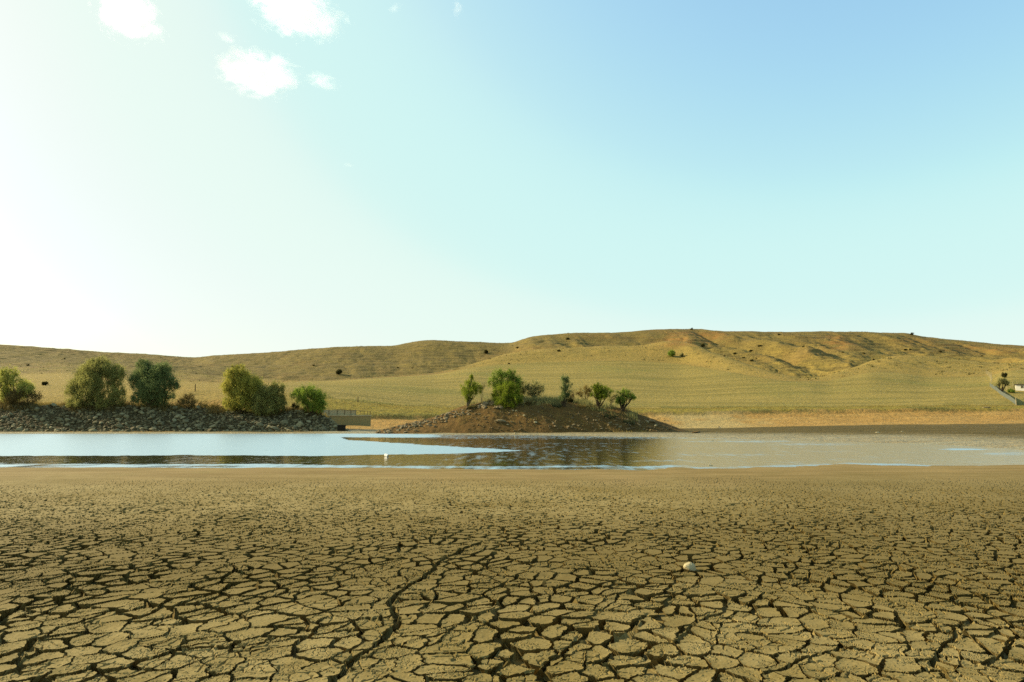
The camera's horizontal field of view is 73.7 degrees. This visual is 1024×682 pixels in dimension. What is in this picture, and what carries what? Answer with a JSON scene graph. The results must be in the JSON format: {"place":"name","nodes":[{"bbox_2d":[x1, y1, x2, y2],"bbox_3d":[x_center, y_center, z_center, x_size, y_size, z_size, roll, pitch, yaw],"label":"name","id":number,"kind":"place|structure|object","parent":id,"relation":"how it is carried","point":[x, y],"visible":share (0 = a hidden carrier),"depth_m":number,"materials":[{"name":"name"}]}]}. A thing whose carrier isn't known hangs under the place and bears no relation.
{"place":"outdoors","nodes":[
{"label":"outdoors","id":0,"kind":"place"},
{"bbox_2d":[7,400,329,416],"bbox_3d":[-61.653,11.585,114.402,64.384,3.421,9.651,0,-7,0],"label":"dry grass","id":1,"kind":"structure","parent":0,"point":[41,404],"depth_m":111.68,"materials":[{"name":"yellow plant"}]},
{"bbox_2d":[0,405,337,431],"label":"embankment","id":2,"kind":"structure","parent":0,"point":[166,424],"depth_m":107.04,"materials":[{"name":"stone"}]},
{"bbox_2d":[0,366,36,403],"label":"willow","id":3,"kind":"object","parent":2,"relation":"on","point":[6,386],"visible":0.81,"depth_m":111.11,"materials":[{"name":"green plant"}]},
{"bbox_2d":[4,386,43,406],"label":"shrub","id":4,"kind":"object","parent":2,"relation":"on","point":[14,397],"visible":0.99,"depth_m":110.32,"materials":[{"name":"brown plant"}]},
{"bbox_2d":[60,354,128,408],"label":"willow","id":5,"kind":"object","parent":2,"relation":"on","point":[88,383],"visible":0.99,"depth_m":110.58,"materials":[{"name":"green plant"}]},
{"bbox_2d":[124,358,180,407],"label":"willow","id":6,"kind":"object","parent":2,"relation":"on","point":[150,382],"visible":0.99,"depth_m":110.19,"materials":[{"name":"green plant"}]},
{"bbox_2d":[0,400,322,417],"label":"crest weeds","id":7,"kind":"object","parent":2,"relation":"on","point":[24,402],"visible":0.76,"depth_m":110.00,"materials":[{"name":"green plant"}]},
{"bbox_2d":[0,403,338,431],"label":"rubble","id":8,"kind":"object","parent":2,"relation":"on","point":[32,426],"visible":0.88,"depth_m":106.50,"materials":[{"name":"grey stone"}]},
{"bbox_2d":[175,390,201,408],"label":"shrub","id":9,"kind":"object","parent":2,"relation":"on","point":[187,401],"visible":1,"depth_m":111.11,"materials":[{"name":"brown plant"}]},
{"bbox_2d":[199,401,218,408],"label":"shrub","id":10,"kind":"object","parent":2,"relation":"on","point":[206,405],"visible":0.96,"depth_m":111.19,"materials":[{"name":"green plant"}]},
{"bbox_2d":[219,363,266,413],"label":"willow","id":11,"kind":"object","parent":2,"relation":"on","point":[240,388],"visible":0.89,"depth_m":109.34,"materials":[{"name":"green plant"}]},
{"bbox_2d":[250,378,287,416],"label":"willow","id":12,"kind":"object","parent":2,"relation":"on","point":[268,401],"visible":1,"depth_m":108.90,"materials":[{"name":"green plant"}]},
{"bbox_2d":[268,422,277,425],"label":"boulder","id":13,"kind":"object","parent":2,"relation":"on","point":[273,423],"visible":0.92,"depth_m":105.37,"materials":[{"name":"grey stone"}]},
{"bbox_2d":[289,382,329,415],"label":"willow","id":14,"kind":"object","parent":2,"relation":"on","point":[318,403],"visible":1,"depth_m":108.79,"materials":[{"name":"green plant"}]},
{"bbox_2d":[322,408,370,425],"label":"spillway wall","id":15,"kind":"structure","parent":2,"relation":"on","point":[345,417],"depth_m":123.21,"materials":[{"name":"concrete"}]},
{"bbox_2d":[0,464,1023,681],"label":"mud flat","id":16,"kind":"structure","parent":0,"point":[858,573],"depth_m":7.09,"materials":[{"name":"beige soil"}]},
{"bbox_2d":[683,562,695,570],"bbox_3d":[1.907,2.408,7.296,0.166,0.082,0.130,11,-10,-19],"label":"stone","id":17,"kind":"object","parent":16,"relation":"on","point":[690,566],"visible":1,"depth_m":7.25,"materials":[{"name":"beige stone"}]},
{"bbox_2d":[0,329,1023,449],"bbox_3d":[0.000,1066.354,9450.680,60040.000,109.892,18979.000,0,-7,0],"label":"land","id":18,"kind":"structure","parent":0,"point":[654,382],"depth_m":303.48,"materials":[{"name":"yellow plant"}]},
{"bbox_2d":[1,329,1021,382],"bbox_3d":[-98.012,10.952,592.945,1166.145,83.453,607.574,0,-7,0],"label":"hill scrub","id":19,"kind":"object","parent":18,"relation":"on","point":[970,373],"visible":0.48,"depth_m":441.97,"materials":[{"name":"green plant"}]},
{"bbox_2d":[0,328,1023,381],"bbox_3d":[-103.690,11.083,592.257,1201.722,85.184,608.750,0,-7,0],"label":"hill tussocks","id":20,"kind":"object","parent":18,"relation":"on","point":[582,357],"visible":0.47,"depth_m":469.62,"materials":[{"name":"yellow plant"}]},
{"bbox_2d":[380,403,672,432],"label":"pebbles","id":21,"kind":"object","parent":18,"relation":"on","point":[509,413],"visible":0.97,"depth_m":96.23,"materials":[{"name":"beige stone"}]},
{"bbox_2d":[326,395,963,408],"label":"field edge grass","id":22,"kind":"structure","parent":18,"relation":"on","point":[364,400],"depth_m":166.66,"materials":[{"name":"yellow plant"}]},
{"bbox_2d":[668,349,675,356],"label":"bush","id":23,"kind":"object","parent":18,"relation":"on","point":[671,352],"visible":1,"depth_m":410.84,"materials":[{"name":"green plant"}]},
{"bbox_2d":[325,398,1022,418],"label":"strip grass","id":24,"kind":"structure","parent":18,"relation":"on","point":[878,406],"depth_m":156.81,"materials":[{"name":"yellow plant"}]},
{"bbox_2d":[356,406,1003,419],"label":"bank grass","id":25,"kind":"structure","parent":18,"relation":"on","point":[756,410],"depth_m":149.72,"materials":[{"name":"yellow plant"}]},
{"bbox_2d":[994,377,1009,391],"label":"tree","id":26,"kind":"object","parent":18,"relation":"on","point":[1004,382],"visible":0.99,"depth_m":214.24,"materials":[{"name":"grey plant"}]},
{"bbox_2d":[990,383,1016,404],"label":"field fence","id":27,"kind":"object","parent":18,"relation":"on","point":[1010,398],"visible":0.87,"depth_m":199.65,"materials":[{"name":"grey wood"}]},
{"bbox_2d":[1007,388,1015,392],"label":"bush","id":28,"kind":"object","parent":18,"relation":"on","point":[1010,390],"visible":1,"depth_m":212.47,"materials":[{"name":"green plant"}]},
{"bbox_2d":[1014,384,1023,390],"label":"hut","id":29,"kind":"object","parent":18,"relation":"on","point":[1019,387],"visible":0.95,"depth_m":218.74,"materials":[{"name":"white paint"}]},
{"bbox_2d":[0,434,1023,470],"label":"lake water","id":30,"kind":"structure","parent":0,"point":[438,451],"depth_m":35.93,"materials":[{"name":"blue liquid"}]},
{"bbox_2d":[337,425,345,430],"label":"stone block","id":31,"kind":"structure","parent":30,"relation":"on","point":[341,427],"depth_m":101.96,"materials":[{"name":"black stone"}]},
{"bbox_2d":[0,0,1023,356],"label":"sky","id":32,"kind":"structure","parent":0,"point":[183,178],"materials":[{"name":"blue"}]},
{"bbox_2d":[375,399,697,433],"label":"island","id":33,"kind":"structure","parent":0,"point":[451,425],"depth_m":95.70,"materials":[{"name":"soil"}]},
{"bbox_2d":[460,374,483,405],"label":"willow","id":34,"kind":"object","parent":33,"relation":"on","point":[469,397],"visible":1,"depth_m":100.73,"materials":[{"name":"green plant"}]},
{"bbox_2d":[466,405,478,409],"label":"shrub","id":35,"kind":"object","parent":33,"relation":"on","point":[471,407],"visible":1,"depth_m":98.04,"materials":[{"name":"green plant"}]},
{"bbox_2d":[485,366,523,391],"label":"willow","id":36,"kind":"object","parent":33,"relation":"on","point":[502,375],"visible":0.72,"depth_m":102.70,"materials":[{"name":"green plant"}]},
{"bbox_2d":[489,380,524,408],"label":"willow","id":37,"kind":"object","parent":33,"relation":"on","point":[509,396],"visible":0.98,"depth_m":98.94,"materials":[{"name":"green plant"}]},
{"bbox_2d":[519,374,526,397],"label":"willow","id":38,"kind":"object","parent":33,"relation":"on","point":[522,387],"visible":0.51,"depth_m":104.15,"materials":[{"name":"green plant"}]},
{"bbox_2d":[525,399,536,404],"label":"shrub","id":39,"kind":"object","parent":33,"relation":"on","point":[530,402],"visible":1,"depth_m":99.20,"materials":[{"name":"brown plant"}]},
{"bbox_2d":[523,379,544,397],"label":"willow","id":40,"kind":"object","parent":33,"relation":"on","point":[534,388],"visible":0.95,"depth_m":103.53,"materials":[{"name":"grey plant"}]},
{"bbox_2d":[465,394,638,420],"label":"island brush","id":41,"kind":"object","parent":33,"relation":"on","point":[554,399],"visible":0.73,"depth_m":100.75,"materials":[{"name":"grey plant"}]},
{"bbox_2d":[456,398,649,431],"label":"island weeds","id":42,"kind":"object","parent":33,"relation":"on","point":[563,415],"visible":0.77,"depth_m":97.02,"materials":[{"name":"green plant"}]},
{"bbox_2d":[551,403,562,407],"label":"shrub","id":43,"kind":"object","parent":33,"relation":"on","point":[556,405],"visible":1,"depth_m":98.59,"materials":[{"name":"teal plant"}]},
{"bbox_2d":[558,374,572,406],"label":"poplar","id":44,"kind":"object","parent":33,"relation":"on","point":[565,381],"visible":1,"depth_m":99.06,"materials":[{"name":"green plant"}]},
{"bbox_2d":[576,385,592,399],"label":"shrub","id":45,"kind":"object","parent":33,"relation":"on","point":[585,390],"visible":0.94,"depth_m":103.12,"materials":[{"name":"brown plant"}]},
{"bbox_2d":[590,382,614,409],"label":"willow","id":46,"kind":"object","parent":33,"relation":"on","point":[597,389],"visible":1,"depth_m":100.19,"materials":[{"name":"green plant"}]},
{"bbox_2d":[604,413,616,418],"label":"shrub","id":47,"kind":"object","parent":33,"relation":"on","point":[607,415],"visible":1,"depth_m":97.76,"materials":[{"name":"teal plant"}]},
{"bbox_2d":[606,393,617,403],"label":"shrub","id":48,"kind":"object","parent":33,"relation":"on","point":[612,398],"visible":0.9,"depth_m":103.46,"materials":[{"name":"brown plant"}]},
{"bbox_2d":[615,387,636,411],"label":"willow","id":49,"kind":"object","parent":33,"relation":"on","point":[622,399],"visible":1,"depth_m":100.82,"materials":[{"name":"green plant"}]},
{"bbox_2d":[623,419,634,424],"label":"shrub","id":50,"kind":"object","parent":33,"relation":"on","point":[628,421],"visible":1,"depth_m":97.06,"materials":[{"name":"teal plant"}]}
]}

